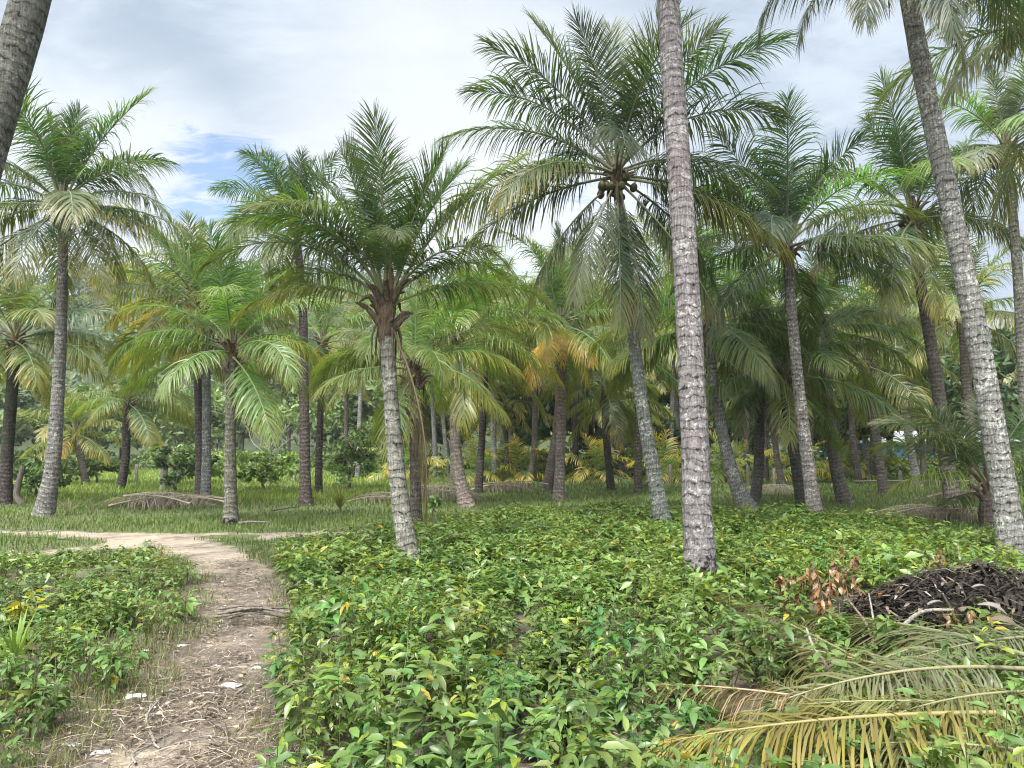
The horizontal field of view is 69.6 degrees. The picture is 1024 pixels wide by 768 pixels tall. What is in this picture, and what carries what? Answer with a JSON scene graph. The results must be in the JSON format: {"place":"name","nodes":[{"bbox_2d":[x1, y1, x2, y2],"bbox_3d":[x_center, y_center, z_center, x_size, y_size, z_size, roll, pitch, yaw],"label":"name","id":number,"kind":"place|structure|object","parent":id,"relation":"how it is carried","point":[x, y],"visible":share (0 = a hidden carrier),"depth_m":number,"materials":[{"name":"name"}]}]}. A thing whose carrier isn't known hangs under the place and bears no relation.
{"place":"outdoors","nodes":[
{"label":"outdoors","id":0,"kind":"place"},
{"bbox_2d":[5,537,214,555],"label":"side path","id":1,"kind":"structure","parent":0,"point":[173,541],"depth_m":12.22,"materials":[{"name":"beige soil"}]},
{"bbox_2d":[26,532,327,767],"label":"path","id":2,"kind":"structure","parent":0,"point":[216,548],"depth_m":5.34,"materials":[{"name":"brown soil"}]},
{"bbox_2d":[0,528,370,541],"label":"dirt track","id":3,"kind":"structure","parent":0,"point":[85,535],"depth_m":13.73,"materials":[{"name":"beige soil"}]},
{"bbox_2d":[0,290,1020,462],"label":"hill","id":4,"kind":"structure","parent":0,"point":[250,446],"depth_m":113.28,"materials":[{"name":"green plant"}]},
{"bbox_2d":[0,246,1020,457],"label":"hillside forest","id":5,"kind":"object","parent":4,"relation":"on","point":[220,442],"visible":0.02,"depth_m":128.79,"materials":[{"name":"green plant"}]},
{"bbox_2d":[0,463,1023,767],"bbox_3d":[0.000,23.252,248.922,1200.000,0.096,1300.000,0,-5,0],"label":"ground","id":6,"kind":"structure","parent":0,"point":[526,761],"depth_m":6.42,"materials":[{"name":"green plant"}]},
{"bbox_2d":[2,586,49,625],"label":"yellow bush","id":7,"kind":"object","parent":6,"relation":"on","point":[14,605],"visible":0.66,"depth_m":6.14,"materials":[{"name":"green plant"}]},
{"bbox_2d":[0,0,51,180],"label":"palm tree","id":8,"kind":"object","parent":6,"relation":"on","point":[23,26],"visible":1,"depth_m":6.95,"materials":[{"name":"grey plant"}]},
{"bbox_2d":[0,607,63,675],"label":"grass clump","id":9,"kind":"object","parent":6,"relation":"on","point":[19,639],"visible":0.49,"depth_m":5.12,"materials":[{"name":"green plant"}]},
{"bbox_2d":[0,384,89,446],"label":"broadleaf tree","id":10,"kind":"object","parent":6,"relation":"on","point":[25,428],"visible":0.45,"depth_m":52.16,"materials":[{"name":"green plant"}]},
{"bbox_2d":[13,451,81,496],"bbox_3d":[-15.556,2.953,24.095,3.577,1.630,2.333,-1,-5,16],"label":"shrub","id":11,"kind":"object","parent":6,"relation":"on","point":[34,465],"visible":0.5,"depth_m":23.70,"materials":[{"name":"green plant"}]},
{"bbox_2d":[0,262,123,504],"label":"palm tree","id":12,"kind":"object","parent":6,"relation":"on","point":[19,312],"visible":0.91,"depth_m":21.22,"materials":[{"name":"green plant"}]},
{"bbox_2d":[0,364,134,429],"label":"broadleaf tree","id":13,"kind":"object","parent":6,"relation":"on","point":[25,391],"visible":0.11,"depth_m":57.10,"materials":[{"name":"green plant"}]},
{"bbox_2d":[0,376,135,485],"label":"palm tree","id":14,"kind":"object","parent":6,"relation":"on","point":[80,445],"visible":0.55,"depth_m":30.73,"materials":[{"name":"green plant"}]},
{"bbox_2d":[0,74,194,516],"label":"palm tree","id":15,"kind":"object","parent":6,"relation":"on","point":[66,167],"visible":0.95,"depth_m":17.21,"materials":[{"name":"green plant"}]},
{"bbox_2d":[63,457,132,482],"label":"shrub","id":16,"kind":"object","parent":6,"relation":"on","point":[95,465],"visible":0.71,"depth_m":31.35,"materials":[{"name":"green plant"}]},
{"bbox_2d":[0,539,201,767],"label":"weeds","id":17,"kind":"object","parent":6,"relation":"on","point":[118,602],"visible":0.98,"depth_m":6.23,"materials":[{"name":"green plant"}]},
{"bbox_2d":[64,352,194,487],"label":"palm tree","id":18,"kind":"object","parent":6,"relation":"on","point":[102,410],"visible":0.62,"depth_m":27.91,"materials":[{"name":"green plant"}]},
{"bbox_2d":[64,379,224,459],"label":"broadleaf tree","id":19,"kind":"object","parent":6,"relation":"on","point":[106,442],"visible":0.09,"depth_m":60.83,"materials":[{"name":"green plant"}]},
{"bbox_2d":[71,367,251,449],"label":"broadleaf tree","id":20,"kind":"object","parent":6,"relation":"on","point":[173,431],"visible":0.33,"depth_m":58.07,"materials":[{"name":"green plant"}]},
{"bbox_2d":[148,443,220,491],"bbox_3d":[-11.586,2.942,25.943,2.106,2.004,3.265,4,-6,-35],"label":"shrub","id":21,"kind":"object","parent":6,"relation":"on","point":[180,470],"visible":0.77,"depth_m":25.99,"materials":[{"name":"green plant"}]},
{"bbox_2d":[86,215,296,501],"bbox_3d":[-9.040,-0.634,21.203,6.381,8.173,5.640,0,-5,0],"label":"palm tree","id":22,"kind":"object","parent":6,"relation":"on","point":[205,488],"visible":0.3,"depth_m":20.89,"materials":[{"name":"green plant"}]},
{"bbox_2d":[87,200,298,494],"bbox_3d":[-9.921,-1.044,22.640,6.402,9.253,5.780,0,-5,0],"label":"palm tree","id":23,"kind":"object","parent":6,"relation":"on","point":[198,417],"visible":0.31,"depth_m":22.50,"materials":[{"name":"green plant"}]},
{"bbox_2d":[107,219,341,524],"bbox_3d":[-6.080,-0.100,15.868,4.758,6.267,4.539,-1,-5,16],"label":"palm tree","id":24,"kind":"object","parent":6,"relation":"on","point":[233,363],"visible":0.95,"depth_m":15.46,"materials":[{"name":"green plant"}]},
{"bbox_2d":[176,380,286,452],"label":"broadleaf tree","id":25,"kind":"object","parent":6,"relation":"on","point":[214,398],"visible":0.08,"depth_m":64.71,"materials":[{"name":"green plant"}]},
{"bbox_2d":[236,449,298,489],"bbox_3d":[-9.364,3.275,28.079,2.676,1.670,2.528,-3,-6,33],"label":"shrub","id":26,"kind":"object","parent":6,"relation":"on","point":[265,471],"visible":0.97,"depth_m":27.98,"materials":[{"name":"green plant"}]},
{"bbox_2d":[211,352,339,454],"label":"broadleaf tree","id":27,"kind":"object","parent":6,"relation":"on","point":[276,390],"visible":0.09,"depth_m":60.86,"materials":[{"name":"green plant"}]},
{"bbox_2d":[198,143,384,505],"bbox_3d":[-5.990,-1.792,20.870,5.583,10.487,4.644,2,-5,-23],"label":"palm tree","id":28,"kind":"object","parent":6,"relation":"on","point":[305,492],"visible":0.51,"depth_m":20.83,"materials":[{"name":"green plant"}]},
{"bbox_2d":[243,281,404,492],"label":"palm tree","id":29,"kind":"object","parent":6,"relation":"on","point":[326,318],"visible":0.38,"depth_m":25.57,"materials":[{"name":"green plant"}]},
{"bbox_2d":[266,368,382,450],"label":"broadleaf tree","id":30,"kind":"object","parent":6,"relation":"on","point":[294,397],"visible":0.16,"depth_m":58.20,"materials":[{"name":"green plant"}]},
{"bbox_2d":[308,299,370,455],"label":"palm tree","id":31,"kind":"object","parent":6,"relation":"on","point":[346,400],"visible":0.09,"depth_m":39.40,"materials":[{"name":"green plant"}]},
{"bbox_2d":[322,425,381,489],"bbox_3d":[-6.517,2.910,28.949,2.473,2.577,3.480,2,-5,-23],"label":"shrub","id":32,"kind":"object","parent":6,"relation":"on","point":[351,456],"visible":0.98,"depth_m":28.32,"materials":[{"name":"green plant"}]},
{"bbox_2d":[322,291,405,477],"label":"palm tree","id":33,"kind":"object","parent":6,"relation":"on","point":[359,420],"visible":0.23,"depth_m":37.43,"materials":[{"name":"green plant"}]},
{"bbox_2d":[309,375,429,458],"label":"broadleaf tree","id":34,"kind":"object","parent":6,"relation":"on","point":[375,396],"visible":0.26,"depth_m":50.62,"materials":[{"name":"green plant"}]},
{"bbox_2d":[186,98,555,567],"bbox_3d":[-1.822,-0.580,9.425,4.854,6.126,2.636,0,-5,0],"label":"palm tree","id":35,"kind":"object","parent":6,"relation":"on","point":[395,245],"visible":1,"depth_m":9.62,"materials":[{"name":"green plant"}]},
{"bbox_2d":[363,435,445,481],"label":"palm tree","id":36,"kind":"object","parent":6,"relation":"on","point":[384,472],"visible":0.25,"depth_m":33.85,"materials":[{"name":"yellow plant"}]},
{"bbox_2d":[308,273,524,524],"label":"palm tree","id":37,"kind":"object","parent":6,"relation":"on","point":[417,360],"visible":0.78,"depth_m":14.51,"materials":[{"name":"green plant"}]},
{"bbox_2d":[400,278,452,476],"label":"palm tree","id":38,"kind":"object","parent":6,"relation":"on","point":[434,431],"visible":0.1,"depth_m":40.72,"materials":[{"name":"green plant"}]},
{"bbox_2d":[381,383,500,466],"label":"broadleaf tree","id":39,"kind":"object","parent":6,"relation":"on","point":[427,409],"visible":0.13,"depth_m":45.23,"materials":[{"name":"green plant"}]},
{"bbox_2d":[359,239,573,506],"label":"palm tree","id":40,"kind":"object","parent":6,"relation":"on","point":[464,497],"visible":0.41,"depth_m":20.19,"materials":[{"name":"green plant"}]},
{"bbox_2d":[434,422,521,483],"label":"palm tree","id":41,"kind":"object","parent":6,"relation":"on","point":[469,477],"visible":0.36,"depth_m":34.16,"materials":[{"name":"green plant"}]},
{"bbox_2d":[397,266,567,493],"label":"palm tree","id":42,"kind":"object","parent":6,"relation":"on","point":[480,458],"visible":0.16,"depth_m":25.99,"materials":[{"name":"green plant"}]},
{"bbox_2d":[432,260,540,481],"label":"palm tree","id":43,"kind":"object","parent":6,"relation":"on","point":[493,448],"visible":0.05,"depth_m":33.76,"materials":[{"name":"green plant"}]},
{"bbox_2d":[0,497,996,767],"bbox_3d":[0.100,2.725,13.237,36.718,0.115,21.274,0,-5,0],"label":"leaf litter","id":44,"kind":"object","parent":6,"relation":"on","point":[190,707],"visible":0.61,"depth_m":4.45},
{"bbox_2d":[447,364,553,474],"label":"palm tree","id":45,"kind":"object","parent":6,"relation":"on","point":[508,393],"visible":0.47,"depth_m":36.84,"materials":[{"name":"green plant"}]},
{"bbox_2d":[0,443,1021,477],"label":"undergrowth","id":46,"kind":"object","parent":6,"relation":"on","point":[893,469],"visible":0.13,"depth_m":40.56,"materials":[{"name":"green plant"}]},
{"bbox_2d":[486,434,551,482],"bbox_3d":[0.381,4.022,34.586,3.880,3.410,4.370,0,-5,0],"label":"bush","id":47,"kind":"object","parent":6,"relation":"on","point":[522,461],"visible":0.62,"depth_m":34.12,"materials":[{"name":"green plant"}]},
{"bbox_2d":[448,373,601,468],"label":"broadleaf tree","id":48,"kind":"object","parent":6,"relation":"on","point":[525,437],"visible":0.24,"depth_m":38.60,"materials":[{"name":"green plant"}]},
{"bbox_2d":[480,294,592,480],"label":"palm tree","id":49,"kind":"object","parent":6,"relation":"on","point":[532,465],"visible":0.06,"depth_m":33.67,"materials":[{"name":"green plant"}]},
{"bbox_2d":[464,234,661,500],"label":"palm tree","id":50,"kind":"object","parent":6,"relation":"on","point":[561,349],"visible":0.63,"depth_m":22.40,"materials":[{"name":"green plant"}]},
{"bbox_2d":[492,214,658,491],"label":"palm tree","id":51,"kind":"object","parent":6,"relation":"on","point":[548,477],"visible":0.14,"depth_m":27.34,"materials":[{"name":"green plant"}]},
{"bbox_2d":[537,272,623,479],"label":"palm tree","id":52,"kind":"object","parent":6,"relation":"on","point":[575,441],"visible":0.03,"depth_m":36.15,"materials":[{"name":"green plant"}]},
{"bbox_2d":[547,429,633,483],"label":"palm tree","id":53,"kind":"object","parent":6,"relation":"on","point":[597,460],"visible":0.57,"depth_m":34.11,"materials":[{"name":"green plant"}]},
{"bbox_2d":[520,368,676,468],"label":"broadleaf tree","id":54,"kind":"object","parent":6,"relation":"on","point":[666,423],"visible":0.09,"depth_m":40.91,"materials":[{"name":"green plant"}]},
{"bbox_2d":[534,328,673,490],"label":"palm tree","id":55,"kind":"object","parent":6,"relation":"on","point":[604,406],"visible":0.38,"depth_m":27.96,"materials":[{"name":"green plant"}]},
{"bbox_2d":[430,0,799,522],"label":"palm tree","id":56,"kind":"object","parent":6,"relation":"on","point":[628,102],"visible":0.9,"depth_m":14.58,"materials":[{"name":"green plant"}]},
{"bbox_2d":[566,373,672,481],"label":"palm tree","id":57,"kind":"object","parent":6,"relation":"on","point":[618,463],"visible":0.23,"depth_m":35.40,"materials":[{"name":"green plant"}]},
{"bbox_2d":[577,346,664,478],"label":"palm tree","id":58,"kind":"object","parent":6,"relation":"on","point":[623,465],"visible":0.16,"depth_m":37.89,"materials":[{"name":"green plant"}]},
{"bbox_2d":[254,497,1023,767],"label":"ground cover","id":59,"kind":"object","parent":6,"relation":"on","point":[790,542],"visible":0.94,"depth_m":5.20,"materials":[{"name":"green plant"}]},
{"bbox_2d":[611,370,680,456],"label":"broadleaf tree","id":60,"kind":"object","parent":6,"relation":"on","point":[664,399],"visible":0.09,"depth_m":46.43,"materials":[{"name":"green plant"}]},
{"bbox_2d":[568,276,726,494],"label":"palm tree","id":61,"kind":"object","parent":6,"relation":"on","point":[637,486],"visible":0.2,"depth_m":25.50,"materials":[{"name":"green plant"}]},
{"bbox_2d":[625,427,681,483],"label":"palm tree","id":62,"kind":"object","parent":6,"relation":"on","point":[671,458],"visible":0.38,"depth_m":34.29,"materials":[{"name":"green plant"}]},
{"bbox_2d":[657,0,718,610],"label":"palm tree","id":63,"kind":"object","parent":6,"relation":"on","point":[699,547],"visible":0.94,"depth_m":7.88,"materials":[{"name":"grey plant"}]},
{"bbox_2d":[617,199,777,331],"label":"palm tree","id":64,"kind":"object","parent":6,"relation":"on","point":[638,220],"visible":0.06,"depth_m":28.89,"materials":[{"name":"green plant"}]},
{"bbox_2d":[580,223,840,511],"bbox_3d":[5.164,-0.403,18.827,6.414,7.620,5.824,2,-5,-21],"label":"palm tree","id":65,"kind":"object","parent":6,"relation":"on","point":[759,366],"visible":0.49,"depth_m":18.46,"materials":[{"name":"green plant"}]},
{"bbox_2d":[669,366,781,454],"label":"broadleaf tree","id":66,"kind":"object","parent":6,"relation":"on","point":[731,431],"visible":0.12,"depth_m":43.74,"materials":[{"name":"green plant"}]},
{"bbox_2d":[708,428,766,483],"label":"palm tree","id":67,"kind":"object","parent":6,"relation":"on","point":[715,476],"visible":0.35,"depth_m":34.15,"materials":[{"name":"green plant"}]},
{"bbox_2d":[661,267,860,502],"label":"palm tree","id":68,"kind":"object","parent":6,"relation":"on","point":[755,493],"visible":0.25,"depth_m":21.23,"materials":[{"name":"green plant"}]},
{"bbox_2d":[635,682,896,752],"bbox_3d":[1.486,1.895,4.021,1.647,0.457,0.705,3,-33,10],"label":"fallen frond","id":69,"kind":"object","parent":6,"relation":"on","point":[740,689],"visible":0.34,"depth_m":4.15,"materials":[{"name":"plant"}]},
{"bbox_2d":[708,352,841,486],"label":"palm tree","id":70,"kind":"object","parent":6,"relation":"on","point":[779,469],"visible":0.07,"depth_m":29.59,"materials":[{"name":"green plant"}]},
{"bbox_2d":[773,574,807,617],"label":"withered plant","id":71,"kind":"object","parent":6,"relation":"on","point":[778,584],"visible":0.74,"depth_m":6.86,"materials":[{"name":"brown plant"}]},
{"bbox_2d":[704,592,880,681],"bbox_3d":[1.965,1.877,5.389,0.472,0.791,1.716,-41,20,-25],"label":"fallen frond","id":72,"kind":"object","parent":6,"relation":"on","point":[800,632],"visible":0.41,"depth_m":5.55,"materials":[{"name":"green plant"}]},
{"bbox_2d":[662,83,948,511],"bbox_3d":[6.405,-1.495,16.419,5.576,9.158,5.920,4,-6,-38],"label":"palm tree","id":73,"kind":"object","parent":6,"relation":"on","point":[787,217],"visible":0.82,"depth_m":16.26,"materials":[{"name":"green plant"}]},
{"bbox_2d":[764,424,848,482],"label":"palm tree","id":74,"kind":"object","parent":6,"relation":"on","point":[787,459],"visible":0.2,"depth_m":33.96,"materials":[{"name":"green plant"}]},
{"bbox_2d":[704,275,909,508],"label":"palm tree","id":75,"kind":"object","parent":6,"relation":"on","point":[789,426],"visible":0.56,"depth_m":18.71,"materials":[{"name":"green plant"}]},
{"bbox_2d":[807,568,836,622],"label":"withered plant","id":76,"kind":"object","parent":6,"relation":"on","point":[816,586],"visible":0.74,"depth_m":6.15,"materials":[{"name":"brown plant"}]},
{"bbox_2d":[803,563,841,605],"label":"withered plant","id":77,"kind":"object","parent":6,"relation":"on","point":[835,580],"visible":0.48,"depth_m":6.79,"materials":[{"name":"brown plant"}]},
{"bbox_2d":[715,224,946,503],"bbox_3d":[9.147,-0.412,21.439,5.696,7.897,6.066,3,-6,-32],"label":"palm tree","id":78,"kind":"object","parent":6,"relation":"on","point":[841,489],"visible":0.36,"depth_m":21.11,"materials":[{"name":"green plant"}]},
{"bbox_2d":[641,695,1022,767],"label":"fallen frond","id":79,"kind":"object","parent":6,"relation":"on","point":[827,734],"visible":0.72,"depth_m":3.40,"materials":[{"name":"yellow plant"}]},
{"bbox_2d":[752,673,914,766],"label":"fallen frond","id":80,"kind":"object","parent":6,"relation":"on","point":[791,681],"visible":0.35,"depth_m":3.96,"materials":[{"name":"beige plant"}]},
{"bbox_2d":[769,379,908,455],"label":"broadleaf tree","id":81,"kind":"object","parent":6,"relation":"on","point":[845,435],"visible":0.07,"depth_m":44.35,"materials":[{"name":"green plant"}]},
{"bbox_2d":[829,544,863,611],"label":"withered plant","id":82,"kind":"object","parent":6,"relation":"on","point":[854,563],"visible":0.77,"depth_m":7.14,"materials":[{"name":"brown plant"}]},
{"bbox_2d":[727,640,986,707],"bbox_3d":[2.101,1.920,4.726,0.791,0.403,1.652,33,-26,-35],"label":"fallen frond","id":83,"kind":"object","parent":6,"relation":"on","point":[828,661],"visible":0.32,"depth_m":4.75,"materials":[{"name":"green plant"}]},
{"bbox_2d":[816,431,900,482],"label":"palm tree","id":84,"kind":"object","parent":6,"relation":"on","point":[848,459],"visible":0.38,"depth_m":34.25,"materials":[{"name":"green plant"}]},
{"bbox_2d":[817,317,917,484],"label":"palm tree","id":85,"kind":"object","parent":6,"relation":"on","point":[854,453],"visible":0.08,"depth_m":31.49,"materials":[{"name":"green plant"}]},
{"bbox_2d":[719,637,1023,760],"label":"fallen frond","id":86,"kind":"object","parent":6,"relation":"on","point":[938,681],"visible":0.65,"depth_m":4.09,"materials":[{"name":"green plant"}]},
{"bbox_2d":[807,271,962,495],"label":"palm tree","id":87,"kind":"object","parent":6,"relation":"on","point":[881,475],"visible":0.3,"depth_m":24.99,"materials":[{"name":"green plant"}]},
{"bbox_2d":[751,0,1023,562],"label":"palm tree","id":88,"kind":"object","parent":6,"relation":"on","point":[1007,516],"visible":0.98,"depth_m":9.80,"materials":[{"name":"grey plant"}]},
{"bbox_2d":[833,248,959,489],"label":"palm tree","id":89,"kind":"object","parent":6,"relation":"on","point":[914,469],"visible":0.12,"depth_m":28.38,"materials":[{"name":"green plant"}]},
{"bbox_2d":[776,660,1023,764],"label":"fallen frond","id":90,"kind":"object","parent":6,"relation":"on","point":[875,702],"visible":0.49,"depth_m":3.75,"materials":[{"name":"green plant"}]},
{"bbox_2d":[783,604,1023,674],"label":"fallen frond","id":91,"kind":"object","parent":6,"relation":"on","point":[869,621],"visible":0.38,"depth_m":5.41,"materials":[{"name":"green plant"}]},
{"bbox_2d":[784,64,1023,511],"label":"palm tree","id":92,"kind":"object","parent":6,"relation":"on","point":[912,231],"visible":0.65,"depth_m":17.74,"materials":[{"name":"green plant"}]},
{"bbox_2d":[807,734,1023,767],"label":"fallen frond","id":93,"kind":"object","parent":6,"relation":"on","point":[1018,756],"visible":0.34,"depth_m":3.31,"materials":[{"name":"yellow plant"}]},
{"bbox_2d":[817,337,1014,482],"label":"palm tree","id":94,"kind":"object","parent":6,"relation":"on","point":[953,393],"visible":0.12,"depth_m":32.18,"materials":[{"name":"green plant"}]},
{"bbox_2d":[817,558,1023,671],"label":"burnt debris","id":95,"kind":"object","parent":6,"relation":"on","point":[954,589],"visible":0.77,"depth_m":6.07,"materials":[{"name":"brown wood"}]},
{"bbox_2d":[852,326,1020,470],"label":"broadleaf tree","id":96,"kind":"object","parent":6,"relation":"on","point":[1011,393],"visible":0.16,"depth_m":32.33,"materials":[{"name":"green plant"}]},
{"bbox_2d":[856,682,1023,762],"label":"fallen frond","id":97,"kind":"object","parent":6,"relation":"on","point":[986,694],"visible":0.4,"depth_m":3.63,"materials":[{"name":"yellow plant"}]},
{"bbox_2d":[856,628,1023,699],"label":"fallen frond","id":98,"kind":"object","parent":6,"relation":"on","point":[934,643],"visible":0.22,"depth_m":4.96,"materials":[{"name":"green plant"}]},
{"bbox_2d":[861,202,1023,490],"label":"palm tree","id":99,"kind":"object","parent":6,"relation":"on","point":[964,366],"visible":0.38,"depth_m":23.98,"materials":[{"name":"green plant"}]},
{"bbox_2d":[866,392,1023,528],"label":"palm tree","id":100,"kind":"object","parent":6,"relation":"on","point":[967,452],"visible":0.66,"depth_m":14.86,"materials":[{"name":"green plant"}]},
{"bbox_2d":[868,609,1023,702],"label":"fallen frond","id":101,"kind":"object","parent":6,"relation":"on","point":[1005,638],"visible":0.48,"depth_m":4.95,"materials":[{"name":"green plant"}]},
{"bbox_2d":[869,0,1023,236],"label":"palm tree","id":102,"kind":"object","parent":6,"relation":"on","point":[974,59],"visible":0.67,"depth_m":12.94,"materials":[{"name":"green plant"}]},
{"bbox_2d":[890,53,1023,495],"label":"palm tree","id":103,"kind":"object","parent":6,"relation":"on","point":[1012,118],"visible":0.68,"depth_m":16.84,"materials":[{"name":"green plant"}]},
{"bbox_2d":[0,0,1023,380],"label":"sky","id":104,"kind":"structure","parent":0,"point":[288,75],"materials":[{"name":"white"}]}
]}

